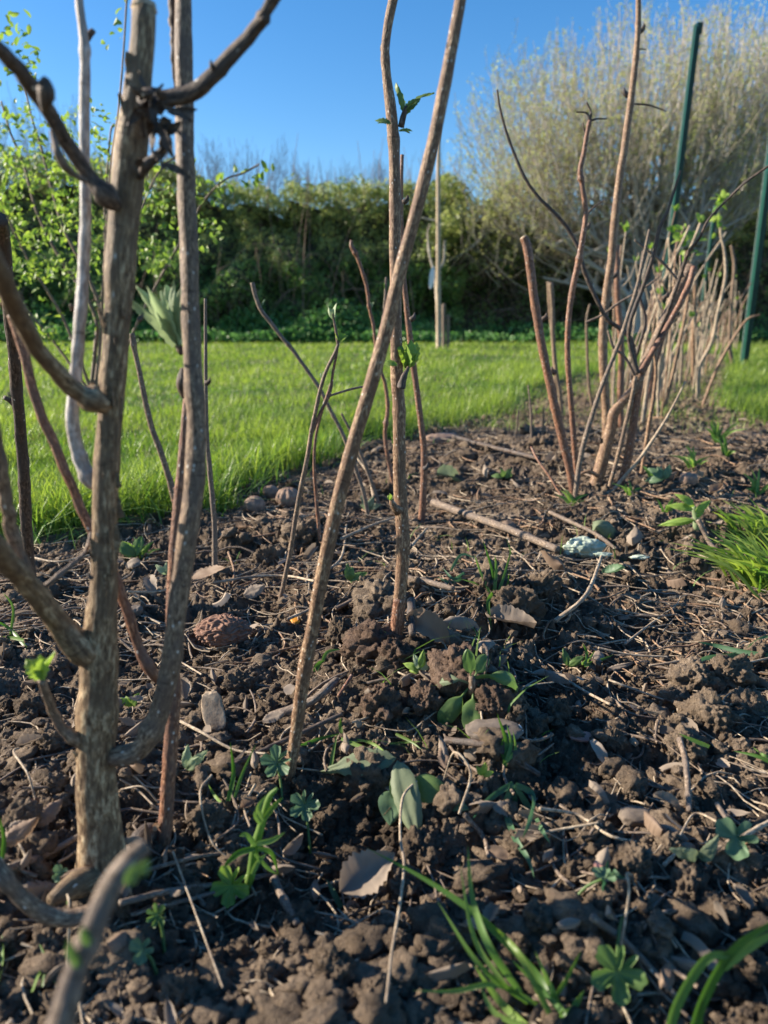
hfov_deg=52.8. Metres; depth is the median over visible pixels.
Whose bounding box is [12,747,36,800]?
dry stalk
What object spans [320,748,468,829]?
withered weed
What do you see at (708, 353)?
raspberry cane
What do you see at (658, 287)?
raspberry cane
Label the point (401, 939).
soil clod
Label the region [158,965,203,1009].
soil clod
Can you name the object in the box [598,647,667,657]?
dry stalk
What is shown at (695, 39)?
steel post
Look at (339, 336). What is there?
raspberry cane
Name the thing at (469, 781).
dry stalk
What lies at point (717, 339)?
raspberry cane
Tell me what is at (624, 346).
raspberry cane
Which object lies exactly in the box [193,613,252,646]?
peach stone
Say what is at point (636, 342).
raspberry cane
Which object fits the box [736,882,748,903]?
soil clod
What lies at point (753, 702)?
soil clod
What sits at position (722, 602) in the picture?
dead leaf
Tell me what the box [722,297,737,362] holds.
raspberry cane
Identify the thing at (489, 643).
dead leaf
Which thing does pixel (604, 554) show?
crumpled scrap
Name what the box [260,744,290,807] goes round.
lobed weed
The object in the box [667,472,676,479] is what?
dead leaf
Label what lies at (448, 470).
dead leaf
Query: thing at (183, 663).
dry stalk
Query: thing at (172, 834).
soil clod
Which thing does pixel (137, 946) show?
lobed weed
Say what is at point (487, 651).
twig
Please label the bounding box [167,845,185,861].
soil clod
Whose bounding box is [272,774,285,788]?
soil clod
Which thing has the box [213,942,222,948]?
soil clod
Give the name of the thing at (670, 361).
raspberry cane
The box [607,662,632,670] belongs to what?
dead leaf
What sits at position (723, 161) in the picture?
willow tree
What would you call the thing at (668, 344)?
raspberry cane
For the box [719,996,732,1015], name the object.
soil clod
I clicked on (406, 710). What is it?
dead leaf
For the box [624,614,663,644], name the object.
dry stalk
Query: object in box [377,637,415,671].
soil clod
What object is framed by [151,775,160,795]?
soil clod
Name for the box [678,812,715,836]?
dry stalk
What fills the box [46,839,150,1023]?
budding twig
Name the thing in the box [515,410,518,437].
cane stub
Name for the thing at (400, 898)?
dry stalk
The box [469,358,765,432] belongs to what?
bed weeds
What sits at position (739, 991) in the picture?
soil clod
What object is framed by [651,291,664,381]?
raspberry cane
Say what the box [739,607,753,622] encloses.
soil clod
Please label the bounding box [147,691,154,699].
soil clod
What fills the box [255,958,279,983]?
soil clod
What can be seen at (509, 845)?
soil clod
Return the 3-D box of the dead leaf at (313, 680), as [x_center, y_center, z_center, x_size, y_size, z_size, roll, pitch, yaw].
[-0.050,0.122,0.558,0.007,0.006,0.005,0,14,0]
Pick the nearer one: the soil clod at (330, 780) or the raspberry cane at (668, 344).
the soil clod at (330, 780)
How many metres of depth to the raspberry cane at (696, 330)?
3.77 m
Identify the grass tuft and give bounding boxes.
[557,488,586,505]
[612,481,640,495]
[643,466,652,476]
[657,498,677,512]
[667,523,767,600]
[671,444,709,469]
[705,418,744,442]
[707,498,767,542]
[714,433,735,456]
[743,469,767,496]
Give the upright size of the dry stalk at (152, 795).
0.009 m
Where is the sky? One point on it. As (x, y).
(313, 74)
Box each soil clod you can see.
[0,698,12,711]
[0,797,42,833]
[7,648,16,658]
[13,689,55,718]
[26,648,47,659]
[26,926,65,957]
[32,722,70,757]
[43,771,68,794]
[58,838,68,858]
[65,611,75,618]
[78,538,86,546]
[80,974,98,1002]
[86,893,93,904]
[102,928,145,974]
[103,932,108,941]
[111,894,130,921]
[113,961,154,992]
[132,879,149,908]
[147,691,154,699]
[147,843,164,860]
[148,882,174,912]
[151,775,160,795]
[154,608,165,621]
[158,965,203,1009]
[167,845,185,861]
[171,827,181,839]
[185,789,197,800]
[185,798,228,841]
[194,654,210,669]
[195,891,210,905]
[200,849,217,867]
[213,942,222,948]
[218,851,240,875]
[220,667,257,694]
[222,644,230,652]
[222,939,252,966]
[244,712,262,727]
[246,798,261,816]
[247,745,263,756]
[252,544,280,566]
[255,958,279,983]
[257,696,278,718]
[258,935,286,959]
[260,762,267,772]
[268,724,286,740]
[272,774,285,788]
[276,899,321,936]
[278,518,317,553]
[290,660,298,670]
[291,774,307,793]
[294,634,303,648]
[303,722,310,736]
[309,811,336,838]
[311,941,357,987]
[317,759,341,788]
[326,615,352,646]
[331,850,351,879]
[337,745,394,809]
[339,618,404,667]
[349,667,356,674]
[351,577,411,625]
[355,972,393,1004]
[356,575,373,587]
[358,682,403,725]
[362,728,383,746]
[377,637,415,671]
[380,482,393,493]
[382,927,411,950]
[385,859,423,903]
[393,717,415,743]
[398,821,447,870]
[406,678,444,718]
[427,641,487,702]
[446,891,492,934]
[468,557,511,599]
[473,970,481,980]
[474,678,514,718]
[490,584,545,625]
[498,828,539,861]
[501,931,531,956]
[516,774,546,805]
[521,567,563,605]
[522,897,553,937]
[546,697,573,726]
[554,522,562,530]
[557,927,571,935]
[560,855,586,887]
[563,528,569,535]
[567,763,603,788]
[572,965,586,983]
[581,892,612,912]
[601,724,628,752]
[605,924,619,947]
[611,839,652,884]
[613,885,625,899]
[613,947,629,963]
[615,913,632,922]
[617,769,648,803]
[620,553,630,561]
[625,571,638,589]
[628,934,661,980]
[638,680,644,687]
[639,559,656,573]
[652,933,674,950]
[654,684,691,712]
[654,828,681,860]
[661,723,709,763]
[663,789,683,811]
[664,859,713,907]
[665,656,723,693]
[673,686,743,737]
[679,512,691,524]
[681,810,698,826]
[697,757,710,770]
[697,891,744,932]
[702,785,719,800]
[702,867,727,890]
[707,653,759,692]
[714,538,725,548]
[714,939,767,990]
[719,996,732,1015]
[724,686,767,725]
[729,980,751,1005]
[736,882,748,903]
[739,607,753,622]
[744,639,767,674]
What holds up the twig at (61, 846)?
on the ground at (582, 754)
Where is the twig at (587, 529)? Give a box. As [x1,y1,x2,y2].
[548,510,617,549]
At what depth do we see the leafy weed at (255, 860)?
0.40 m
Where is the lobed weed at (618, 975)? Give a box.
[591,916,647,1006]
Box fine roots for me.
[0,450,767,1023]
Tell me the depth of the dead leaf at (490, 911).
0.37 m
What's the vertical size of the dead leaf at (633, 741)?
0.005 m
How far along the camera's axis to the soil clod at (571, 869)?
0.40 m
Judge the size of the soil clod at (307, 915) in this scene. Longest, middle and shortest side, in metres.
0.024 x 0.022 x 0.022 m
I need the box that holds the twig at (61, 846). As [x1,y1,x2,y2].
[8,834,77,870]
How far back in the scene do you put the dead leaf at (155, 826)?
0.42 m
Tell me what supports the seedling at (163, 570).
on the ground at (582, 754)
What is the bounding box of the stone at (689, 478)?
[679,472,697,485]
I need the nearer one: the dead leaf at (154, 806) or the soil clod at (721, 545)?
the dead leaf at (154, 806)
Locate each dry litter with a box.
[0,394,767,1023]
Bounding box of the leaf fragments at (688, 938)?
[0,396,767,1023]
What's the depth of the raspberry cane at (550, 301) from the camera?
2.20 m
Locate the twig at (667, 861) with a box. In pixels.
[661,853,676,867]
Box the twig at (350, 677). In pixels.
[337,674,353,696]
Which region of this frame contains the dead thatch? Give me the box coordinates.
[0,340,767,524]
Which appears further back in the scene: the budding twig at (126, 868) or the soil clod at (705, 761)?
the soil clod at (705, 761)
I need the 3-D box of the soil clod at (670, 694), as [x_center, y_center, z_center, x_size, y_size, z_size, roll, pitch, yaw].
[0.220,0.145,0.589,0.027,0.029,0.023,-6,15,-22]
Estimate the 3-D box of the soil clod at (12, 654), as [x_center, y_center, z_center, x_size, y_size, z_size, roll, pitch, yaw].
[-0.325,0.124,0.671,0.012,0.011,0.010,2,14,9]
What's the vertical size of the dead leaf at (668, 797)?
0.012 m
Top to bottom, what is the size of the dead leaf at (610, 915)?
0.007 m
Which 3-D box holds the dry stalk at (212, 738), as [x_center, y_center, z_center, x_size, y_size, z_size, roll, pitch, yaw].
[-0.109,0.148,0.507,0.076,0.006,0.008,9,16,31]
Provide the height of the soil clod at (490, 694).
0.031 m
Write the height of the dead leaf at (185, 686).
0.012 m
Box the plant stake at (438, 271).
[429,138,440,347]
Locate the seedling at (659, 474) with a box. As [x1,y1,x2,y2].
[646,465,671,482]
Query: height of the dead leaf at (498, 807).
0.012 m
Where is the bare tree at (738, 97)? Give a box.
[694,29,767,202]
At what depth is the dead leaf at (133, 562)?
0.89 m
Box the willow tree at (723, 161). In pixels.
[440,0,767,341]
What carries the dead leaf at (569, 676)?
on the ground at (582, 754)
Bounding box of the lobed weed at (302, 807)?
[290,790,319,852]
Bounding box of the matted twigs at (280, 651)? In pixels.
[0,407,767,694]
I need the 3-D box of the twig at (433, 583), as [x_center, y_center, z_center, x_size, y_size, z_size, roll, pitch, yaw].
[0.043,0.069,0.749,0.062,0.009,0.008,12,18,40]
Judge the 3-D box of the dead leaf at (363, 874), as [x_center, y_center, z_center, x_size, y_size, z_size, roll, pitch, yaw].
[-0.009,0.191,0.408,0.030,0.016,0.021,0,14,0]
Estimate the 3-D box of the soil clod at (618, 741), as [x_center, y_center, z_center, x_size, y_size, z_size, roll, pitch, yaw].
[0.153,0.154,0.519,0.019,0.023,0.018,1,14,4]
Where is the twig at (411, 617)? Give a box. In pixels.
[407,597,415,637]
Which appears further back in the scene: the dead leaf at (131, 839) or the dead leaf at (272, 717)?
the dead leaf at (272, 717)
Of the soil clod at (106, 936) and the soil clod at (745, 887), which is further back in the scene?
the soil clod at (745, 887)
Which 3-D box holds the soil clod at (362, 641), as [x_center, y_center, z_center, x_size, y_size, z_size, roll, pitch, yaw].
[-0.008,0.105,0.604,0.051,0.041,0.043,-8,16,-30]
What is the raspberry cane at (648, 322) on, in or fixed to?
on the ground at (582, 754)
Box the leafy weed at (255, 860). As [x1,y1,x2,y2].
[223,787,284,896]
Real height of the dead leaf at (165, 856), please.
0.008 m
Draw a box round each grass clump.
[369,849,583,1023]
[472,781,549,876]
[667,923,767,1023]
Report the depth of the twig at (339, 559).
0.92 m
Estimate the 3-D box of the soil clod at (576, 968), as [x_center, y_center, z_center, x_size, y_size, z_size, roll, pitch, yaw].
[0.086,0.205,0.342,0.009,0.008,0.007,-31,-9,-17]
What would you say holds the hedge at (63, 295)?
on the ground at (582, 754)
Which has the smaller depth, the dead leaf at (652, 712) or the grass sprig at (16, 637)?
the dead leaf at (652, 712)
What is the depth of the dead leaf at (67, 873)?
0.38 m
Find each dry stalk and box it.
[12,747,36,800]
[35,554,89,562]
[66,894,70,962]
[119,778,156,807]
[121,785,158,802]
[127,589,165,592]
[158,648,202,674]
[172,851,223,987]
[180,720,266,754]
[199,774,225,855]
[212,574,313,583]
[243,783,255,827]
[287,608,308,620]
[340,517,394,539]
[357,458,374,496]
[385,780,416,1003]
[412,527,427,546]
[442,751,471,813]
[534,822,598,834]
[539,807,636,841]
[569,680,610,704]
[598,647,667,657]
[608,679,663,700]
[620,872,632,945]
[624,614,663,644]
[649,660,678,666]
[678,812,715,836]
[750,657,767,662]
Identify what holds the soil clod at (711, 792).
on the ground at (582, 754)
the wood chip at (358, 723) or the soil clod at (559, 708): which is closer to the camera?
the wood chip at (358, 723)
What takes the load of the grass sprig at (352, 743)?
on the ground at (582, 754)
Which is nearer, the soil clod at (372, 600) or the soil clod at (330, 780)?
the soil clod at (330, 780)
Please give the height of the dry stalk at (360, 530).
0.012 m
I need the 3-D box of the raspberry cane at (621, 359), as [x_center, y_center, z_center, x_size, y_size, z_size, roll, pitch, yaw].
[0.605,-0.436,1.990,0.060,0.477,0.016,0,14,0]
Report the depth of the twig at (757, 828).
0.42 m
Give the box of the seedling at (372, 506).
[360,496,381,509]
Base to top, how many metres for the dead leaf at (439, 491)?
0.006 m
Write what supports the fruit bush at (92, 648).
on the ground at (582, 754)
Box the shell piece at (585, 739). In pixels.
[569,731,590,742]
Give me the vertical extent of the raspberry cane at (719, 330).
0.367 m
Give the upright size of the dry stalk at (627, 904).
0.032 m
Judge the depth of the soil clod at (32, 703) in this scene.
0.58 m
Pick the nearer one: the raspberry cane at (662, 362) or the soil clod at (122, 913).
the soil clod at (122, 913)
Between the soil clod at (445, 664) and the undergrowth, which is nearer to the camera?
the soil clod at (445, 664)
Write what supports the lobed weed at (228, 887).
on the ground at (582, 754)
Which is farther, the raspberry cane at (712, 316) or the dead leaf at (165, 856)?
the raspberry cane at (712, 316)
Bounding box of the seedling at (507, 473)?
[492,468,512,478]
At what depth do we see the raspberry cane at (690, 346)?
3.48 m
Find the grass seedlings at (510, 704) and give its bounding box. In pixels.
[226,408,767,764]
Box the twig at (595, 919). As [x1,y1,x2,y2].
[589,913,676,998]
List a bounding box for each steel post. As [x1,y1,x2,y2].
[657,22,702,362]
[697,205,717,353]
[740,143,767,362]
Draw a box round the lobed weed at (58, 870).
[52,864,67,904]
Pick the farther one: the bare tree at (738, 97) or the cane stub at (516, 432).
the bare tree at (738, 97)
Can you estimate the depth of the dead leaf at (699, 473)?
1.24 m
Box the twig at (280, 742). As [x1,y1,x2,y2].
[228,712,342,769]
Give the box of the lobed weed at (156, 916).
[146,903,165,953]
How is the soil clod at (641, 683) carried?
on the ground at (582, 754)
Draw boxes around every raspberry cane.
[0,212,35,574]
[129,333,174,505]
[156,399,186,847]
[204,298,217,577]
[250,282,369,517]
[278,303,362,598]
[285,0,465,786]
[313,384,329,544]
[341,413,381,510]
[349,240,392,482]
[375,0,433,635]
[400,154,428,522]
[547,281,562,418]
[597,0,666,436]
[607,246,615,407]
[612,221,638,404]
[614,245,624,427]
[620,245,624,393]
[624,226,684,392]
[624,242,653,388]
[633,256,642,347]
[640,225,690,362]
[640,258,688,421]
[641,212,704,421]
[641,263,660,401]
[641,282,645,387]
[644,265,663,393]
[645,288,654,330]
[647,204,679,328]
[648,237,672,409]
[651,263,672,371]
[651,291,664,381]
[652,238,667,388]
[652,284,661,416]
[652,286,662,334]
[655,310,694,401]
[656,332,667,405]
[658,241,676,416]
[660,303,683,400]
[663,223,707,411]
[663,232,726,387]
[664,268,673,388]
[664,312,683,399]
[670,249,696,373]
[674,314,684,391]
[676,252,693,382]
[677,301,702,376]
[679,261,682,384]
[681,313,683,377]
[684,261,723,385]
[686,287,700,383]
[687,274,705,368]
[691,266,697,384]
[692,290,696,354]
[692,305,704,391]
[695,189,729,398]
[697,302,713,377]
[700,259,717,354]
[701,272,720,357]
[701,314,759,406]
[701,323,719,372]
[702,281,705,376]
[703,275,736,352]
[705,291,716,342]
[705,315,723,374]
[707,267,712,339]
[708,298,729,356]
[710,299,725,368]
[712,311,727,358]
[717,300,733,349]
[718,283,751,361]
[721,310,728,341]
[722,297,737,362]
[727,245,735,363]
[732,295,747,343]
[734,280,735,348]
[736,291,741,349]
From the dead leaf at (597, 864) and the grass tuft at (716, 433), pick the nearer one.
the dead leaf at (597, 864)
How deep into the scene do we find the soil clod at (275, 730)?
0.53 m
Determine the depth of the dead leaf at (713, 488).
1.11 m
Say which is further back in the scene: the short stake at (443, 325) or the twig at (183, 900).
the short stake at (443, 325)
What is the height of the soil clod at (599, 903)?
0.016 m
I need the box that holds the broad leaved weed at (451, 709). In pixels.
[436,649,517,728]
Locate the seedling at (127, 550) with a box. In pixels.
[119,536,143,557]
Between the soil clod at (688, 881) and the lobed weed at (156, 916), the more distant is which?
the soil clod at (688, 881)
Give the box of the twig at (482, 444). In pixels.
[452,435,540,459]
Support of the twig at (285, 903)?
on the ground at (582, 754)
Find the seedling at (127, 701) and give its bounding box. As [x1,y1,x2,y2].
[120,693,139,706]
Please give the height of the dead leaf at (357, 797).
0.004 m
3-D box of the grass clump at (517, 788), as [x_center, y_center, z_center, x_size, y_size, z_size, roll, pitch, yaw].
[0.069,0.175,0.430,0.040,0.020,0.062,0,14,0]
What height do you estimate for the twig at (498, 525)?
0.017 m
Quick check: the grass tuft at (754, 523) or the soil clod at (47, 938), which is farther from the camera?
the grass tuft at (754, 523)
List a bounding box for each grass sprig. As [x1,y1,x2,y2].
[0,593,26,648]
[0,820,57,991]
[208,743,254,801]
[300,718,420,764]
[313,649,339,671]
[326,879,342,908]
[438,553,473,583]
[462,541,511,629]
[497,714,516,765]
[581,644,611,666]
[602,861,628,890]
[680,734,767,762]
[699,635,767,660]
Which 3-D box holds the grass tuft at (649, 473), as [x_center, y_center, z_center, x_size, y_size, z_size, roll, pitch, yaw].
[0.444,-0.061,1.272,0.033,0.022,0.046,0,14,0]
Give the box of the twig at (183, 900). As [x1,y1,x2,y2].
[152,891,214,909]
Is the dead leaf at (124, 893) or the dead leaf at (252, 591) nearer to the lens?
the dead leaf at (124, 893)
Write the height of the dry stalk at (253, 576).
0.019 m
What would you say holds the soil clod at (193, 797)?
on the ground at (582, 754)
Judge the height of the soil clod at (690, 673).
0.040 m
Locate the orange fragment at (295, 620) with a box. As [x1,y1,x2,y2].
[290,617,299,623]
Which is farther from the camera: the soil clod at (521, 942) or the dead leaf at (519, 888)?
the dead leaf at (519, 888)
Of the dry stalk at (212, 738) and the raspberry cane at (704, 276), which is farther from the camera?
the raspberry cane at (704, 276)
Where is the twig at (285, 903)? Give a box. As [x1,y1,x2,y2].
[270,875,300,926]
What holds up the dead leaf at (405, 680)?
on the ground at (582, 754)
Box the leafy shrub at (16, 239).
[0,0,274,386]
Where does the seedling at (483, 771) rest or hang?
on the ground at (582, 754)
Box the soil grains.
[0,437,767,1023]
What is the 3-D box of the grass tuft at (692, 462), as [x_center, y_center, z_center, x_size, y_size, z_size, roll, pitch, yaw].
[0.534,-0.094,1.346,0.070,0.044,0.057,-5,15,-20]
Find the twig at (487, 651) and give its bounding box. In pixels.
[482,642,488,682]
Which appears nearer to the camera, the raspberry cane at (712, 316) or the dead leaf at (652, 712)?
the dead leaf at (652, 712)
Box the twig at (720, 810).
[714,802,727,817]
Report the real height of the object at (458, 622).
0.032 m
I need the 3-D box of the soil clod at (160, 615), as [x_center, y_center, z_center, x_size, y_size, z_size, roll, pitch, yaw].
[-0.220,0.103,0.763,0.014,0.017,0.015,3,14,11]
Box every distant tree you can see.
[0,80,78,189]
[90,120,175,198]
[197,132,306,212]
[284,154,386,208]
[363,144,451,202]
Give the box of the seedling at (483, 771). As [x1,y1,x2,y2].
[476,762,493,776]
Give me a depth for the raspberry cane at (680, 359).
3.39 m
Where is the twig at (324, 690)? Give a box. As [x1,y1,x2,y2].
[269,677,339,715]
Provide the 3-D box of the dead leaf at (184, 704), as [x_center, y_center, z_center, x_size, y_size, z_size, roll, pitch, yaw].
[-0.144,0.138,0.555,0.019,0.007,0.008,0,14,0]
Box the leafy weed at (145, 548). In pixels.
[123,538,158,558]
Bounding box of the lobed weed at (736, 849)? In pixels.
[715,817,758,871]
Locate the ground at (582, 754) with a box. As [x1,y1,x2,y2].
[0,340,767,1023]
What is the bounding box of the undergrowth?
[0,298,767,342]
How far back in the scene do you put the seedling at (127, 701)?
0.56 m
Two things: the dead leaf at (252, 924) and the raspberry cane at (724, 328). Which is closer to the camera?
the dead leaf at (252, 924)
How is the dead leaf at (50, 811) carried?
on the ground at (582, 754)
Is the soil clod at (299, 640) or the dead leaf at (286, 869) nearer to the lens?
the dead leaf at (286, 869)
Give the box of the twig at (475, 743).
[444,736,540,776]
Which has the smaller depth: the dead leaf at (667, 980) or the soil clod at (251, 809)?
the dead leaf at (667, 980)
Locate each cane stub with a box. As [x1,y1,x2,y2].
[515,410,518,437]
[527,385,532,437]
[542,408,544,432]
[585,304,592,409]
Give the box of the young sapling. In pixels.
[421,217,445,300]
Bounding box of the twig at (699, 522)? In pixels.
[696,519,726,553]
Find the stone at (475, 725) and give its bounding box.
[465,718,523,740]
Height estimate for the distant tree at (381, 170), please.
5.564 m
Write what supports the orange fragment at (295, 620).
on the ground at (582, 754)
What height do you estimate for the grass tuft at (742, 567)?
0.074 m
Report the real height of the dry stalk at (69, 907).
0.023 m
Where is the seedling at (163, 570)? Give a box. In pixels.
[155,562,167,574]
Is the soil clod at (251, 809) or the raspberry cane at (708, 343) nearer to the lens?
the soil clod at (251, 809)
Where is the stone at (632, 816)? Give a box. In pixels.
[618,806,649,827]
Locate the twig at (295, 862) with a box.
[263,845,319,869]
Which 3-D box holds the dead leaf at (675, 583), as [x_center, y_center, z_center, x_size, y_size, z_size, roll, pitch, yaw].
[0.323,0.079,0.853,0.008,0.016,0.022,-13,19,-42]
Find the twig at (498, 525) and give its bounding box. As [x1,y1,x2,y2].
[430,499,559,552]
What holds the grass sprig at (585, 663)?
on the ground at (582, 754)
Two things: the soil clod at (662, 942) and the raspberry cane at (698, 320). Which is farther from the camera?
the raspberry cane at (698, 320)
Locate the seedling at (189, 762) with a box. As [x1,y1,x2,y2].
[181,745,207,770]
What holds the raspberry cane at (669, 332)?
on the ground at (582, 754)
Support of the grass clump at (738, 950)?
on the ground at (582, 754)
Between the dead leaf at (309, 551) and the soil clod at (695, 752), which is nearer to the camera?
the soil clod at (695, 752)
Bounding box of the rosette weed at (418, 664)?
[403,650,427,673]
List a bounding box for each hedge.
[0,133,178,341]
[131,136,506,341]
[414,142,767,340]
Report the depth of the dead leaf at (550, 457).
1.32 m
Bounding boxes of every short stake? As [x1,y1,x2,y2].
[442,304,445,346]
[446,314,449,347]
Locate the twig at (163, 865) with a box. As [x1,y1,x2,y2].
[148,852,221,871]
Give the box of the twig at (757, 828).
[714,820,767,855]
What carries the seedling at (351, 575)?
on the ground at (582, 754)
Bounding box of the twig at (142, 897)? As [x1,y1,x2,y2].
[118,872,272,906]
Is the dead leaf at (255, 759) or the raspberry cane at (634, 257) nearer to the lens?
the dead leaf at (255, 759)
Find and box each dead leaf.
[5,817,38,846]
[8,820,25,829]
[16,733,42,746]
[19,849,31,869]
[22,879,56,899]
[35,797,63,827]
[41,890,46,902]
[46,962,65,980]
[60,866,93,879]
[70,773,75,785]
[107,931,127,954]
[117,885,129,900]
[119,717,136,725]
[124,836,142,844]
[126,558,140,568]
[129,763,144,773]
[130,695,142,700]
[143,574,156,597]
[150,804,159,810]
[152,823,159,830]
[160,845,168,863]
[169,887,183,896]
[180,701,194,708]
[181,677,190,698]
[192,565,224,578]
[194,732,209,741]
[210,668,216,685]
[235,522,245,529]
[240,796,256,807]
[244,584,264,598]
[249,919,257,929]
[251,750,258,768]
[262,711,285,722]
[263,864,294,875]
[283,594,295,603]
[302,543,318,559]
[309,879,320,901]
[310,677,318,683]
[311,852,336,859]
[321,480,332,486]
[339,849,394,898]
[350,792,363,801]
[368,480,380,487]
[371,446,383,451]
[398,673,412,686]
[402,707,412,715]
[405,607,449,644]
[419,586,425,592]
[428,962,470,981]
[433,490,447,493]
[437,464,460,481]
[437,748,450,767]
[438,735,447,756]
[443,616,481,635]
[457,917,477,929]
[467,800,496,814]
[470,747,476,753]
[476,639,495,652]
[482,464,490,476]
[482,902,499,921]
[485,604,536,627]
[487,845,508,859]
[492,800,507,817]
[500,520,515,535]
[514,824,543,851]
[516,885,522,893]
[541,550,564,569]
[542,846,554,861]
[544,670,569,683]
[545,451,556,462]
[557,917,580,929]
[563,672,576,680]
[589,780,609,803]
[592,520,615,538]
[592,650,604,661]
[593,860,601,867]
[595,846,610,866]
[597,631,609,636]
[602,563,624,572]
[605,904,616,919]
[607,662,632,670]
[626,525,642,544]
[629,736,638,746]
[644,711,661,714]
[644,811,663,836]
[653,790,680,810]
[658,962,674,992]
[666,578,686,587]
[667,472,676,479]
[681,842,695,848]
[696,470,703,476]
[705,862,712,869]
[709,483,722,493]
[709,520,722,524]
[719,595,726,607]
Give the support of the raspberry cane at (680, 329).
on the ground at (582, 754)
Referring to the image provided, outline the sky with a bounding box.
[0,0,767,237]
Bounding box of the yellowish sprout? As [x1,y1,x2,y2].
[658,494,709,530]
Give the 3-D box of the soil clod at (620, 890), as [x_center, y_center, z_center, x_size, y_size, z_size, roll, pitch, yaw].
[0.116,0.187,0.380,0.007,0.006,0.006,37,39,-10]
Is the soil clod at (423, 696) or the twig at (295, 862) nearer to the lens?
the twig at (295, 862)
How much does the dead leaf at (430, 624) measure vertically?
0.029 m
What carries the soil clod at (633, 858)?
on the ground at (582, 754)
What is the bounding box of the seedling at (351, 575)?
[344,563,366,582]
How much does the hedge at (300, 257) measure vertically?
2.648 m
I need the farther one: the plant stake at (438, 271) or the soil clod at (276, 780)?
the plant stake at (438, 271)
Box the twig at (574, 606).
[554,555,602,621]
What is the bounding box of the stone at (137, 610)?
[131,605,142,615]
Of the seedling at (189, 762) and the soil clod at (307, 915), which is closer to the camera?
the soil clod at (307, 915)
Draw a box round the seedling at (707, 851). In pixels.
[669,834,718,862]
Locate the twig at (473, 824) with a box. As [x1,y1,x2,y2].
[463,813,490,858]
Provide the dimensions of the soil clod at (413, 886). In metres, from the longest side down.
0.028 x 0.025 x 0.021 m
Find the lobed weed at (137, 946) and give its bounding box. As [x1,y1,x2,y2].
[129,938,157,974]
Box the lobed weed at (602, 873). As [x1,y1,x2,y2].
[577,866,617,894]
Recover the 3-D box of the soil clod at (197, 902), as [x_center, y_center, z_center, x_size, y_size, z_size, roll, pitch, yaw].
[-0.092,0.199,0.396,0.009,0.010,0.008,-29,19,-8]
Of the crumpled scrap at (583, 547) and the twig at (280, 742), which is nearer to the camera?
the twig at (280, 742)
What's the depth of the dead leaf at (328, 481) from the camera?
1.35 m
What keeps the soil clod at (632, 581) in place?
on the ground at (582, 754)
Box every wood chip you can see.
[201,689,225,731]
[355,719,361,727]
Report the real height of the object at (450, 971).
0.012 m
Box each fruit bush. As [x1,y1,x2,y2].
[0,0,280,927]
[496,89,767,505]
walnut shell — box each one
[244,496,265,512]
[263,485,278,498]
[275,487,297,507]
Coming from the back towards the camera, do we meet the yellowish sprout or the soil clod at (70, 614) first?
the yellowish sprout
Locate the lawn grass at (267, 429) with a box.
[0,337,767,536]
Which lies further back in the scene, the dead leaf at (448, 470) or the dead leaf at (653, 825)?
the dead leaf at (448, 470)
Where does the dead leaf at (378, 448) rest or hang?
on the ground at (582, 754)
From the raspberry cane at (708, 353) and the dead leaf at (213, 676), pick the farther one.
the raspberry cane at (708, 353)
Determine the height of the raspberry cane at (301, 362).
0.345 m
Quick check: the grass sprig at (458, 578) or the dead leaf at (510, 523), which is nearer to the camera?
the grass sprig at (458, 578)
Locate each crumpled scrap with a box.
[562,536,606,558]
[593,552,612,556]
[630,555,649,559]
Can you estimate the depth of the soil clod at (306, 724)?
0.53 m
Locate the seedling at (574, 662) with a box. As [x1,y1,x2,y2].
[562,649,584,666]
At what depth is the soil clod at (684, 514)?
1.03 m
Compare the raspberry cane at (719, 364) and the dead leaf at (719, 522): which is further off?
the raspberry cane at (719, 364)
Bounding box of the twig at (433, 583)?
[408,575,454,591]
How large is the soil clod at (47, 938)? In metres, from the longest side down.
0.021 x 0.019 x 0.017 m
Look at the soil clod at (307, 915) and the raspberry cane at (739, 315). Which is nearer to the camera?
the soil clod at (307, 915)
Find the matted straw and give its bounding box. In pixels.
[0,421,767,678]
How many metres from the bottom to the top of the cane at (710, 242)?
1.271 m
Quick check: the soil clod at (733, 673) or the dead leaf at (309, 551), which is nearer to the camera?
the soil clod at (733, 673)
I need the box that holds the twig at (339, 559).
[331,524,346,568]
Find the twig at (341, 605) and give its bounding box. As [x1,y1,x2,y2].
[335,582,394,610]
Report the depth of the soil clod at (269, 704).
0.56 m
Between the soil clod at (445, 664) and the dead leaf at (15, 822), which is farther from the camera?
the soil clod at (445, 664)
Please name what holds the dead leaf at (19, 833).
on the ground at (582, 754)
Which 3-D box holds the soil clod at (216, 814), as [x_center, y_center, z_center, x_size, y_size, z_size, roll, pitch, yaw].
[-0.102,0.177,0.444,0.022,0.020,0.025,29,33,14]
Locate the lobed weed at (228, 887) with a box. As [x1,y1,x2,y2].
[210,865,248,907]
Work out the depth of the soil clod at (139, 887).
0.39 m
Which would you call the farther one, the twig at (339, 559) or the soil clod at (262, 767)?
the twig at (339, 559)
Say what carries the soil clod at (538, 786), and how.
on the ground at (582, 754)
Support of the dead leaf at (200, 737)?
on the ground at (582, 754)
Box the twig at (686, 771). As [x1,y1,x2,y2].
[676,737,691,812]
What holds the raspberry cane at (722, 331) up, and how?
on the ground at (582, 754)
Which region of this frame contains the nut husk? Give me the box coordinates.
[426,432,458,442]

